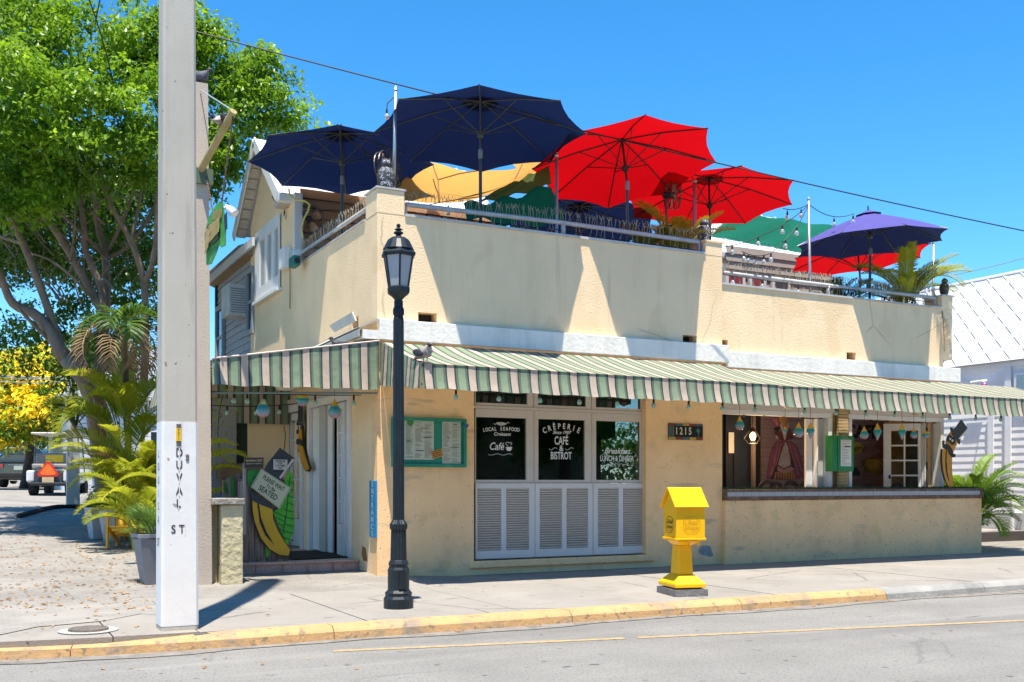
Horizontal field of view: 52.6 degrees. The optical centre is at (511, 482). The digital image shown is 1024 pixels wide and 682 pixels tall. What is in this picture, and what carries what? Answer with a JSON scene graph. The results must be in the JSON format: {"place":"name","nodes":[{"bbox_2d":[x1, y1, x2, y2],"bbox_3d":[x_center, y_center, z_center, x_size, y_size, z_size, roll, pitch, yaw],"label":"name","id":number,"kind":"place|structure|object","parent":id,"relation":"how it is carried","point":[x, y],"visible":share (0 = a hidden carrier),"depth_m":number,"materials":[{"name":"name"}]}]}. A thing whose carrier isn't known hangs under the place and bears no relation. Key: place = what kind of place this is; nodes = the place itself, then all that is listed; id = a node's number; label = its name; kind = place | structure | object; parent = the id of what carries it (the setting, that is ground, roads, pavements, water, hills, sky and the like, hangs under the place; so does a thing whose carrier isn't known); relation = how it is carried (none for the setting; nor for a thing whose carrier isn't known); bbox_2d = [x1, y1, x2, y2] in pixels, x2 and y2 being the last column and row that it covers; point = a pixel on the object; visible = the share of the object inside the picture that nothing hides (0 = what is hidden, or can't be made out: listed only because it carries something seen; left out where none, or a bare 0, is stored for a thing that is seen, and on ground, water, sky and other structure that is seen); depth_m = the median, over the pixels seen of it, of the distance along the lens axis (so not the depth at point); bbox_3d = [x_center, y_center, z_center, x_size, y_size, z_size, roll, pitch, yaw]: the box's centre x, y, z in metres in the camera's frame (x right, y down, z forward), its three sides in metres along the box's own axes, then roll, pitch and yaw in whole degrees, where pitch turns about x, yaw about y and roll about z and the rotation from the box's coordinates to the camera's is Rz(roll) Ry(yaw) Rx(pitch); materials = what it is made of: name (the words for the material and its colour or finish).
{"place":"outdoors","nodes":[
{"label":"outdoors","id":0,"kind":"place"},
{"bbox_2d":[0,484,460,606],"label":"side street","id":1,"kind":"structure","parent":0,"point":[55,525],"depth_m":13.91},
{"bbox_2d":[0,448,46,486],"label":"parked suv","id":2,"kind":"object","parent":1,"relation":"on","point":[11,466],"visible":0.23,"depth_m":42.19,"materials":[{"name":"white paint"}]},
{"bbox_2d":[0,338,66,488],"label":"flowering tree","id":3,"kind":"object","parent":1,"relation":"on","point":[21,415],"visible":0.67,"depth_m":36.59,"materials":[{"name":"yellow plant"}]},
{"bbox_2d":[16,504,90,517],"bbox_3d":[-10.662,0.637,23.726,1.267,0.244,3.305,0,0,14],"label":"corrugated pipe","id":4,"kind":"object","parent":1,"relation":"on","point":[38,510],"visible":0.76,"depth_m":24.24,"materials":[{"name":"plastic"}]},
{"bbox_2d":[26,432,87,494],"bbox_3d":[-13.586,-0.560,30.992,1.220,1.846,2.550,0,0,-10],"label":"golf cart","id":5,"kind":"object","parent":1,"relation":"on","point":[48,476],"visible":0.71,"depth_m":30.08,"materials":[{"name":"white plastic"}]},
{"bbox_2d":[66,348,79,504],"bbox_3d":[-10.942,-1.364,25.824,0.306,3.991,0.306,0,0,-27],"label":"utility pole","id":6,"kind":"object","parent":1,"relation":"on","point":[73,494],"visible":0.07,"depth_m":25.70,"materials":[{"name":"concrete"}]},
{"bbox_2d":[84,507,102,538],"bbox_3d":[-7.204,0.695,18.045,0.417,0.550,0.417,0,0,-42],"label":"planter","id":7,"kind":"object","parent":1,"relation":"on","point":[94,529],"visible":0.45,"depth_m":17.90,"materials":[{"name":"ceramic"}]},
{"bbox_2d":[40,358,156,538],"bbox_3d":[-6.773,-0.653,18.070,2.758,3.350,2.523,0,0,-27],"label":"palm","id":8,"kind":"object","parent":1,"relation":"on","point":[120,397],"visible":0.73,"depth_m":17.77,"materials":[{"name":"plant"}]},
{"bbox_2d":[48,350,156,490],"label":"house","id":9,"kind":"structure","parent":1,"relation":"on","point":[152,435],"depth_m":36.57,"materials":[{"name":"wood"}]},
{"bbox_2d":[50,423,156,541],"bbox_3d":[-6.384,0.028,17.602,2.367,1.991,2.522,0,0,7],"label":"palm","id":10,"kind":"object","parent":1,"relation":"on","point":[116,465],"visible":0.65,"depth_m":17.08,"materials":[{"name":"plant"}]},
{"bbox_2d":[99,510,125,541],"bbox_3d":[-6.789,0.718,17.689,0.538,0.550,0.538,0,0,-27],"label":"planter","id":11,"kind":"object","parent":1,"relation":"on","point":[112,521],"visible":0.32,"depth_m":17.51,"materials":[{"name":"ceramic"}]},
{"bbox_2d":[68,299,157,446],"bbox_3d":[-7.263,-1.087,18.774,1.800,3.933,5.193,0,0,-27],"label":"palm","id":12,"kind":"object","parent":1,"relation":"on","point":[125,316],"visible":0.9,"depth_m":17.00,"materials":[{"name":"green plant"}]},
{"bbox_2d":[101,502,153,548],"bbox_3d":[-6.162,0.606,16.762,0.737,0.866,0.891,0,0,-7],"label":"adirondack chair","id":13,"kind":"object","parent":1,"relation":"on","point":[120,526],"visible":0.37,"depth_m":16.67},
{"bbox_2d":[131,532,155,584],"bbox_3d":[-4.430,0.933,12.815,0.504,0.620,0.504,0,0,-27],"label":"planter","id":14,"kind":"object","parent":1,"relation":"on","point":[145,548],"visible":0.52,"depth_m":12.63,"materials":[{"name":"plastic"}]},
{"bbox_2d":[116,501,155,533],"bbox_3d":[-4.414,0.439,12.769,0.919,0.458,0.979,0,0,-27],"label":"fan palm","id":15,"kind":"object","parent":14,"relation":"in","point":[150,514],"visible":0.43,"depth_m":12.71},
{"bbox_2d":[74,471,213,549],"bbox_3d":[-5.776,0.433,16.466,2.187,1.273,2.256,0,0,-27],"label":"palm","id":16,"kind":"object","parent":1,"relation":"on","point":[147,496],"visible":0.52,"depth_m":16.21,"materials":[{"name":"plant"}]},
{"bbox_2d":[0,0,332,504],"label":"ficus tree","id":17,"kind":"object","parent":1,"relation":"on","point":[54,189],"visible":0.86,"depth_m":18.80,"materials":[{"name":"green plant"}]},
{"bbox_2d":[116,437,252,493],"bbox_3d":[-4.443,0.246,14.760,1.235,1.806,2.007,0,0,40],"label":"palm","id":18,"kind":"object","parent":1,"relation":"on","point":[217,452],"visible":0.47,"depth_m":14.84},
{"bbox_2d":[196,82,236,584],"bbox_3d":[-3.661,-1.816,12.543,0.315,6.233,1.053,0,0,-35],"label":"sign post","id":19,"kind":"object","parent":1,"relation":"on","point":[204,172],"visible":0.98,"depth_m":12.76,"materials":[{"name":"grey wood"}]},
{"bbox_2d":[205,202,227,264],"bbox_3d":[-3.505,-2.954,12.253,0.519,0.691,0.053,0,0,43],"label":"hanging sign","id":20,"kind":"object","parent":19,"relation":"hanging from","point":[215,230],"visible":1,"depth_m":12.24,"materials":[{"name":"wood"}]},
{"bbox_2d":[216,463,262,494],"bbox_3d":[-4.550,0.380,17.222,0.700,1.400,0.500,0,0,-27],"label":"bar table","id":21,"kind":"object","parent":1,"relation":"on","point":[222,473],"visible":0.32,"depth_m":16.91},
{"bbox_2d":[0,593,1023,681],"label":"road","id":22,"kind":"structure","parent":0,"point":[983,652],"depth_m":8.56,"materials":[{"name":"asphalt"}]},
{"bbox_2d":[0,528,1008,670],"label":"fallen leaves","id":23,"kind":"object","parent":22,"relation":"on","point":[107,585],"visible":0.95,"depth_m":12.42,"materials":[{"name":"brown plant"}]},
{"bbox_2d":[0,578,1023,659],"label":"kerb","id":24,"kind":"structure","parent":22,"relation":"on","point":[293,634],"depth_m":10.11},
{"bbox_2d":[0,590,1023,663],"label":"gutter","id":25,"kind":"object","parent":22,"relation":"on","point":[70,658],"visible":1,"depth_m":9.76,"materials":[{"name":"concrete"}]},
{"bbox_2d":[332,620,1023,651],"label":"road marking","id":26,"kind":"object","parent":22,"relation":"on","point":[666,636],"visible":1,"depth_m":9.59,"materials":[{"name":"paint"}]},
{"bbox_2d":[0,546,1023,647],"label":"pavement","id":27,"kind":"structure","parent":0,"point":[480,594],"depth_m":12.33,"materials":[{"name":"concrete"}]},
{"bbox_2d":[0,600,140,633],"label":"tactile paving","id":28,"kind":"structure","parent":27,"relation":"on","point":[15,618],"depth_m":10.29,"materials":[{"name":"concrete"}]},
{"bbox_2d":[58,625,118,634],"bbox_3d":[-3.724,1.284,9.111,0.500,0.027,0.500,0,0,-27],"label":"manhole cover","id":29,"kind":"object","parent":27,"relation":"on","point":[88,629],"visible":1,"depth_m":9.03,"materials":[{"name":"grey metal"}]},
{"bbox_2d":[156,0,198,630],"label":"utility pole","id":30,"kind":"object","parent":27,"relation":"on","point":[177,527],"visible":1,"depth_m":9.15,"materials":[{"name":"concrete"}]},
{"bbox_2d":[211,497,244,584],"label":"gate pillar","id":31,"kind":"structure","parent":27,"relation":"on","point":[227,540],"depth_m":12.86,"materials":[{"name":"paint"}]},
{"bbox_2d":[381,223,415,609],"bbox_3d":[-1.181,-0.700,10.784,0.378,4.001,0.375,0,0,-27],"label":"street lamp","id":32,"kind":"object","parent":27,"relation":"on","point":[398,254],"visible":1,"depth_m":10.73,"materials":[{"name":"black metal"}]},
{"bbox_2d":[210,137,983,575],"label":"cafe building","id":33,"kind":"structure","parent":27,"relation":"on","point":[520,493],"depth_m":16.31,"materials":[{"name":"paint"}]},
{"bbox_2d":[215,304,224,356],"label":"window frame","id":34,"kind":"structure","parent":33,"relation":"in","point":[219,323],"depth_m":22.88,"materials":[{"name":"white wood"}]},
{"bbox_2d":[212,398,236,496],"bbox_3d":[-4.778,-0.200,17.211,0.400,2.400,0.050,0,0,-27],"label":"rear door","id":35,"kind":"structure","parent":33,"relation":"in","point":[232,424],"depth_m":17.18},
{"bbox_2d":[221,283,245,320],"bbox_3d":[-5.529,-3.613,20.714,0.420,0.620,0.642,0,0,-27],"label":"air conditioner","id":36,"kind":"object","parent":33,"relation":"attached to","point":[233,301],"visible":0.97,"depth_m":20.45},
{"bbox_2d":[222,469,249,497],"bbox_3d":[-3.814,0.441,14.329,0.368,1.278,0.035,0,0,-27],"label":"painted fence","id":37,"kind":"object","parent":33,"relation":"on","point":[230,487],"visible":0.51,"depth_m":14.29,"materials":[{"name":"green wood"}]},
{"bbox_2d":[245,266,254,336],"bbox_3d":[-5.118,-3.550,20.283,0.070,1.300,0.551,0,0,-27],"label":"window frame","id":38,"kind":"structure","parent":33,"relation":"in","point":[250,272],"depth_m":20.33,"materials":[{"name":"white wood"}]},
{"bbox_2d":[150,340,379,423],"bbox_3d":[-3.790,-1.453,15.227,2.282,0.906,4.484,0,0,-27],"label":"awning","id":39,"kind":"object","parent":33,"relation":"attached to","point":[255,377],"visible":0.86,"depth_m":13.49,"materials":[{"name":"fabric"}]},
{"bbox_2d":[211,391,360,404],"bbox_3d":[-3.011,-1.115,13.650,2.150,0.182,0.061,0,0,-27],"label":"string light","id":40,"kind":"object","parent":39,"relation":"hanging from","point":[247,400],"visible":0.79,"depth_m":13.69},
{"bbox_2d":[238,448,294,561],"bbox_3d":[-3.444,0.298,14.417,0.705,1.560,0.580,0,0,-27],"label":"host stand","id":41,"kind":"object","parent":33,"relation":"on","point":[268,528],"visible":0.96,"depth_m":14.17,"materials":[{"name":"multicoloured wood"}]},
{"bbox_2d":[251,469,290,508],"bbox_3d":[-3.291,0.081,14.156,0.553,0.552,0.010,0,0,-27],"label":"notice plate","id":42,"kind":"object","parent":41,"relation":"attached to","point":[271,488],"visible":1,"depth_m":14.15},
{"bbox_2d":[279,246,300,270],"bbox_3d":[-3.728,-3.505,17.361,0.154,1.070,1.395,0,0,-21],"label":"sound box","id":43,"kind":"object","parent":33,"relation":"attached to","point":[289,257],"visible":1,"depth_m":17.67,"materials":[{"name":"white paint"}]},
{"bbox_2d":[289,413,299,545],"bbox_3d":[-3.657,-0.060,17.548,0.040,2.240,0.750,0,0,-27],"label":"french door","id":44,"kind":"structure","parent":33,"relation":"in","point":[294,469],"depth_m":17.53,"materials":[{"name":"white paint"}]},
{"bbox_2d":[296,405,311,471],"bbox_3d":[-3.367,-0.808,16.759,0.034,1.257,0.786,0,0,-27],"label":"banana cutout","id":45,"kind":"object","parent":33,"relation":"attached to","point":[305,463],"visible":0.91,"depth_m":16.82},
{"bbox_2d":[303,204,323,233],"bbox_3d":[-3.455,-4.485,17.665,0.497,0.501,0.292,0,0,-8],"label":"wire fan","id":46,"kind":"object","parent":33,"relation":"attached to","point":[313,227],"visible":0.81,"depth_m":17.62},
{"bbox_2d":[289,550,347,559],"bbox_3d":[-3.080,1.065,15.333,0.880,0.012,1.750,0,0,-27],"label":"door mat","id":47,"kind":"object","parent":33,"relation":"in","point":[305,555],"depth_m":15.12,"materials":[{"name":"rubber"}]},
{"bbox_2d":[319,406,326,551],"bbox_3d":[-2.931,-0.065,16.082,0.035,2.250,0.300,0,0,-27],"label":"door panel","id":48,"kind":"structure","parent":33,"relation":"in","point":[323,409],"depth_m":16.01,"materials":[{"name":"wood"}]},
{"bbox_2d":[313,405,333,552],"bbox_3d":[-2.950,-0.065,16.198,0.030,2.250,1.023,0,0,-27],"label":"door panel","id":49,"kind":"structure","parent":33,"relation":"in","point":[330,421],"depth_m":15.96,"materials":[{"name":"white paint"}]},
{"bbox_2d":[300,196,365,260],"bbox_3d":[-2.799,-3.795,16.028,0.087,0.572,3.335,0,0,-27],"label":"terrace rail","id":50,"kind":"object","parent":33,"relation":"on","point":[347,221],"visible":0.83,"depth_m":15.91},
{"bbox_2d":[247,124,433,233],"bbox_3d":[-2.753,-4.134,16.761,2.800,3.369,2.790,0,0,-27],"label":"patio umbrella","id":51,"kind":"object","parent":33,"relation":"on","point":[337,158],"visible":0.77,"depth_m":17.12,"materials":[{"name":"fabric"}]},
{"bbox_2d":[337,401,346,555],"bbox_3d":[-2.504,-0.060,15.258,0.040,2.240,0.560,0,0,-21],"label":"french door","id":52,"kind":"structure","parent":33,"relation":"in","point":[342,419],"depth_m":15.21,"materials":[{"name":"white paint"}]},
{"bbox_2d":[369,481,376,537],"bbox_3d":[-1.880,0.354,14.033,0.026,0.768,0.256,0,0,-27],"label":"entrance sign","id":53,"kind":"object","parent":33,"relation":"attached to","point":[373,509],"visible":1,"depth_m":13.99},
{"bbox_2d":[377,158,394,187],"bbox_3d":[-1.719,-4.228,14.206,0.231,0.465,0.218,0,0,-27],"label":"decoy owl","id":54,"kind":"object","parent":33,"relation":"on","point":[386,175],"visible":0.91,"depth_m":14.14},
{"bbox_2d":[374,149,402,187],"bbox_3d":[-1.840,-4.405,15.306,0.301,1.016,0.569,0,0,23],"label":"wire fan","id":55,"kind":"object","parent":33,"relation":"attached to","point":[379,167],"visible":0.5,"depth_m":15.28},
{"bbox_2d":[392,86,397,187],"bbox_3d":[-1.612,-4.733,14.265,0.085,1.476,0.062,0,0,-27],"label":"steel post","id":56,"kind":"object","parent":33,"relation":"on","point":[394,131],"visible":0.85,"depth_m":14.25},
{"bbox_2d":[196,31,1023,230],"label":"overhead cable","id":57,"kind":"object","parent":56,"relation":"attached to","point":[594,133],"visible":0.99,"depth_m":15.14,"materials":[{"name":"rubber"}]},
{"bbox_2d":[391,417,466,466],"bbox_3d":[-1.134,-0.555,14.236,1.093,0.676,0.088,0,0,-27],"label":"menu board","id":58,"kind":"object","parent":33,"relation":"attached to","point":[435,442],"visible":0.94,"depth_m":14.25,"materials":[{"name":"wood"}]},
{"bbox_2d":[396,162,540,202],"bbox_3d":[-0.599,-5.168,17.450,2.612,1.569,2.723,0,0,9],"label":"shade cloth","id":59,"kind":"object","parent":33,"relation":"hanging from","point":[437,180],"visible":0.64,"depth_m":17.86,"materials":[{"name":"fabric"}]},
{"bbox_2d":[374,84,586,222],"bbox_3d":[-0.455,-4.053,14.916,2.906,3.208,2.904,0,0,-27],"label":"patio umbrella","id":60,"kind":"object","parent":33,"relation":"on","point":[440,128],"visible":0.83,"depth_m":15.26,"materials":[{"name":"fabric"}]},
{"bbox_2d":[474,408,533,482],"bbox_3d":[-0.114,-0.530,14.965,0.949,1.060,0.060,0,0,-27],"label":"window frame","id":61,"kind":"structure","parent":33,"relation":"in","point":[528,415],"depth_m":15.07,"materials":[{"name":"white wood"}]},
{"bbox_2d":[464,186,564,226],"bbox_3d":[0.028,-4.255,15.975,1.578,0.692,0.150,0,0,0],"label":"shade cloth","id":62,"kind":"object","parent":33,"relation":"hanging from","point":[539,198],"visible":0.65,"depth_m":16.00,"materials":[{"name":"fabric"}]},
{"bbox_2d":[482,166,550,201],"bbox_3d":[-0.013,-4.645,16.150,1.247,0.693,0.100,0,0,0],"label":"shade cloth","id":63,"kind":"object","parent":33,"relation":"hanging from","point":[527,183],"visible":1,"depth_m":16.15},
{"bbox_2d":[404,191,700,250],"bbox_3d":[0.766,-3.801,15.389,5.065,0.552,0.110,0,0,-27],"label":"terrace rail","id":64,"kind":"object","parent":33,"relation":"on","point":[500,215],"visible":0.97,"depth_m":15.28,"materials":[{"name":"metal"}]},
{"bbox_2d":[409,211,695,250],"bbox_3d":[0.764,-3.659,15.388,4.899,0.198,0.068,0,0,-27],"label":"string light","id":65,"kind":"object","parent":64,"relation":"hanging from","point":[547,228],"visible":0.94,"depth_m":15.24,"materials":[{"name":"black"}]},
{"bbox_2d":[535,411,591,482],"bbox_3d":[0.755,-0.530,15.417,0.975,1.060,0.060,0,0,-27],"label":"window frame","id":66,"kind":"structure","parent":33,"relation":"in","point":[586,417],"depth_m":15.52,"materials":[{"name":"white wood"}]},
{"bbox_2d":[380,342,781,405],"bbox_3d":[1.071,-1.507,14.512,5.758,0.766,1.496,0,0,-27],"label":"awning","id":67,"kind":"object","parent":33,"relation":"attached to","point":[608,378],"visible":0.98,"depth_m":13.97,"materials":[{"name":"fabric"}]},
{"bbox_2d":[509,199,653,241],"bbox_3d":[1.272,-3.905,19.443,2.783,2.913,2.756,0,0,5],"label":"patio umbrella","id":68,"kind":"object","parent":33,"relation":"on","point":[614,213],"visible":0.38,"depth_m":19.67,"materials":[{"name":"fabric"}]},
{"bbox_2d":[593,413,641,482],"bbox_3d":[1.638,-0.530,15.876,0.971,1.060,0.060,0,0,-27],"label":"window frame","id":69,"kind":"structure","parent":33,"relation":"in","point":[614,417],"depth_m":15.85,"materials":[{"name":"white wood"}]},
{"bbox_2d":[532,114,715,241],"bbox_3d":[1.768,-3.997,16.214,2.742,3.097,2.682,0,0,-27],"label":"patio umbrella","id":70,"kind":"object","parent":33,"relation":"on","point":[606,172],"visible":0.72,"depth_m":16.52,"materials":[{"name":"fabric"}]},
{"bbox_2d":[617,224,673,244],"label":"potted palm","id":71,"kind":"object","parent":33,"relation":"on","point":[641,239],"visible":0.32,"depth_m":16.67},
{"bbox_2d":[662,182,681,223],"bbox_3d":[2.642,-3.727,17.197,0.274,2.556,0.464,0,0,-9],"label":"wire fan","id":72,"kind":"object","parent":33,"relation":"attached to","point":[667,195],"visible":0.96,"depth_m":17.15},
{"bbox_2d":[618,199,735,249],"bbox_3d":[2.643,-3.611,17.299,1.872,2.265,1.790,0,0,44],"label":"potted palm","id":73,"kind":"object","parent":33,"relation":"on","point":[680,222],"visible":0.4,"depth_m":16.96,"materials":[{"name":"plant"}]},
{"bbox_2d":[668,423,702,439],"bbox_3d":[2.730,-0.803,16.274,0.667,0.255,0.036,0,0,-27],"label":"house number","id":74,"kind":"object","parent":33,"relation":"attached to","point":[677,431],"visible":1,"depth_m":16.26,"materials":[{"name":"tile"}]},
{"bbox_2d":[631,165,792,239],"bbox_3d":[3.442,-3.961,18.063,2.884,3.023,2.874,0,0,-27],"label":"patio umbrella","id":75,"kind":"object","parent":33,"relation":"on","point":[738,196],"visible":0.73,"depth_m":18.42,"materials":[{"name":"fabric"}]},
{"bbox_2d":[724,414,750,487],"bbox_3d":[4.103,-0.275,18.616,0.694,2.750,0.048,0,0,-27],"label":"interior door","id":76,"kind":"structure","parent":33,"relation":"in","point":[730,421],"depth_m":18.50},
{"bbox_2d":[733,438,745,487],"bbox_3d":[4.078,0.050,18.557,0.280,1.700,0.028,0,0,-27],"label":"interior door","id":77,"kind":"structure","parent":33,"relation":"in","point":[739,455],"depth_m":18.54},
{"bbox_2d":[713,215,832,249],"bbox_3d":[6.367,-5.803,24.065,5.125,1.152,1.330,0,0,-27],"label":"shade cloth","id":78,"kind":"object","parent":33,"relation":"on","point":[757,226],"visible":0.67,"depth_m":23.87,"materials":[{"name":"fabric"}]},
{"bbox_2d":[722,409,830,417],"bbox_3d":[4.405,-1.169,17.489,2.520,0.078,0.130,0,0,-27],"label":"window frame","id":79,"kind":"structure","parent":33,"relation":"in","point":[726,411],"depth_m":17.43,"materials":[{"name":"white paint"}]},
{"bbox_2d":[723,403,834,413],"bbox_3d":[4.466,-1.265,17.436,2.624,0.110,0.080,0,0,-27],"label":"window frame","id":80,"kind":"structure","parent":33,"relation":"in","point":[726,405],"depth_m":17.34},
{"bbox_2d":[804,419,811,486],"bbox_3d":[5.145,-0.030,17.997,0.140,2.160,0.050,0,0,-27],"label":"folding door","id":81,"kind":"structure","parent":33,"relation":"in","point":[807,441],"depth_m":17.97,"materials":[{"name":"white paint"}]},
{"bbox_2d":[807,196,811,291],"bbox_3d":[5.195,-3.727,18.086,0.115,2.556,0.062,0,0,-27],"label":"steel post","id":82,"kind":"object","parent":33,"relation":"on","point":[809,239],"visible":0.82,"depth_m":18.06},
{"bbox_2d":[742,205,808,264],"bbox_3d":[4.572,-4.223,17.409,1.768,1.254,0.354,0,0,-37],"label":"string light","id":83,"kind":"object","parent":82,"relation":"hanging from","point":[785,246],"visible":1,"depth_m":17.16,"materials":[{"name":"white"}]},
{"bbox_2d":[812,419,817,486],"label":"folding door","id":84,"kind":"structure","parent":33,"relation":"in","point":[814,421],"depth_m":17.96,"materials":[{"name":"white paint"}]},
{"bbox_2d":[818,419,822,487],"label":"folding door","id":85,"kind":"structure","parent":33,"relation":"in","point":[820,421],"depth_m":18.04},
{"bbox_2d":[823,418,831,487],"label":"window frame","id":86,"kind":"structure","parent":33,"relation":"in","point":[827,422],"depth_m":18.01,"materials":[{"name":"white paint"}]},
{"bbox_2d":[722,261,936,305],"bbox_3d":[5.608,-3.379,17.974,4.998,0.530,0.121,0,0,-27],"label":"terrace rail","id":87,"kind":"object","parent":33,"relation":"on","point":[849,287],"visible":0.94,"depth_m":17.87,"materials":[{"name":"metal"}]},
{"bbox_2d":[825,429,852,471],"bbox_3d":[5.687,-0.563,17.986,0.485,0.728,0.190,0,0,-27],"label":"menu box","id":88,"kind":"object","parent":33,"relation":"attached to","point":[838,452],"visible":1,"depth_m":17.89,"materials":[{"name":"green"}]},
{"bbox_2d":[814,276,872,296],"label":"potted palm","id":89,"kind":"object","parent":33,"relation":"on","point":[844,293],"visible":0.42,"depth_m":18.24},
{"bbox_2d":[793,243,930,293],"bbox_3d":[7.148,-3.830,21.382,2.735,2.462,2.729,0,0,-27],"label":"patio umbrella","id":90,"kind":"object","parent":33,"relation":"on","point":[827,265],"visible":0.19,"depth_m":22.10,"materials":[{"name":"fabric"}]},
{"bbox_2d":[797,206,948,298],"bbox_3d":[6.498,-3.737,18.805,2.551,2.575,2.556,0,0,-27],"label":"patio umbrella","id":91,"kind":"object","parent":33,"relation":"on","point":[869,232],"visible":0.88,"depth_m":19.16,"materials":[{"name":"fabric"}]},
{"bbox_2d":[730,369,1023,416],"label":"awning","id":92,"kind":"object","parent":33,"relation":"attached to","point":[958,398],"visible":0.98,"depth_m":16.71,"materials":[{"name":"fabric"}]},
{"bbox_2d":[847,414,942,422],"bbox_3d":[6.945,-1.169,18.809,2.388,0.078,0.130,0,0,-27],"label":"window frame","id":93,"kind":"structure","parent":33,"relation":"in","point":[851,416],"depth_m":18.76,"materials":[{"name":"white paint"}]},
{"bbox_2d":[847,410,948,417],"bbox_3d":[7.006,-1.265,18.757,2.492,0.110,0.080,0,0,-27],"label":"window frame","id":94,"kind":"structure","parent":33,"relation":"in","point":[859,412],"depth_m":18.68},
{"bbox_2d":[883,423,925,486],"bbox_3d":[7.341,-0.030,19.385,0.740,2.160,0.040,0,0,16],"label":"french door","id":95,"kind":"structure","parent":33,"relation":"in","point":[887,428],"depth_m":19.41,"materials":[{"name":"white paint"}]},
{"bbox_2d":[852,241,973,303],"bbox_3d":[7.234,-3.393,19.148,2.400,1.832,1.773,0,0,-27],"label":"potted palm","id":96,"kind":"object","parent":33,"relation":"on","point":[909,277],"visible":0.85,"depth_m":18.92,"materials":[{"name":"plant"}]},
{"bbox_2d":[914,423,922,486],"bbox_3d":[7.616,-0.030,19.355,0.080,2.160,0.180,0,0,-27],"label":"folding door","id":97,"kind":"structure","parent":33,"relation":"in","point":[915,439],"depth_m":19.35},
{"bbox_2d":[934,422,943,486],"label":"window frame","id":98,"kind":"structure","parent":33,"relation":"in","point":[939,426],"depth_m":19.31,"materials":[{"name":"white paint"}]},
{"bbox_2d":[940,420,966,486],"bbox_3d":[8.159,-0.543,19.119,0.695,1.252,0.040,0,0,-27],"label":"banana cutout","id":99,"kind":"object","parent":33,"relation":"on","point":[955,435],"visible":1,"depth_m":19.05},
{"bbox_2d":[657,487,708,596],"bbox_3d":[1.990,0.675,12.127,0.420,1.249,0.566,0,0,-14],"label":"newspaper box","id":100,"kind":"object","parent":27,"relation":"on","point":[684,519],"visible":1,"depth_m":11.94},
{"bbox_2d":[944,454,1023,537],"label":"palm","id":101,"kind":"object","parent":27,"relation":"on","point":[991,490],"visible":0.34,"depth_m":19.98,"materials":[{"name":"plant"}]},
{"bbox_2d":[0,0,1023,479],"label":"sky","id":102,"kind":"structure","parent":0,"point":[914,103],"materials":[{"name":"blue"}]},
{"bbox_2d":[982,541,1023,547],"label":"neighbour yard","id":103,"kind":"structure","parent":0,"point":[999,544],"depth_m":22.05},
{"bbox_2d":[601,422,633,479],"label":"broadleaf tree","id":104,"kind":"object","parent":103,"relation":"on","point":[605,473],"visible":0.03,"depth_m":69.07,"materials":[{"name":"green plant"}]},
{"bbox_2d":[601,422,637,479],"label":"broadleaf tree","id":105,"kind":"object","parent":103,"relation":"on","point":[633,446],"visible":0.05,"depth_m":70.01,"materials":[{"name":"green plant"}]},
{"bbox_2d":[876,269,1023,541],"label":"neighbour house","id":106,"kind":"structure","parent":103,"relation":"on","point":[988,328],"depth_m":25.17,"materials":[{"name":"wood"}]},
{"bbox_3d":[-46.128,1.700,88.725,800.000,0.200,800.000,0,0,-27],"label":"ground","id":107,"kind":"structure","parent":0,"visible":0},
{"bbox_2d":[35,376,90,456],"bbox_3d":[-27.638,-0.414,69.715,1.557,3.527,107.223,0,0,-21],"label":"dracaena","id":108,"kind":"object","parent":107,"relation":"on","point":[73,422],"visible":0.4,"depth_m":20.26,"materials":[{"name":"green plant"}]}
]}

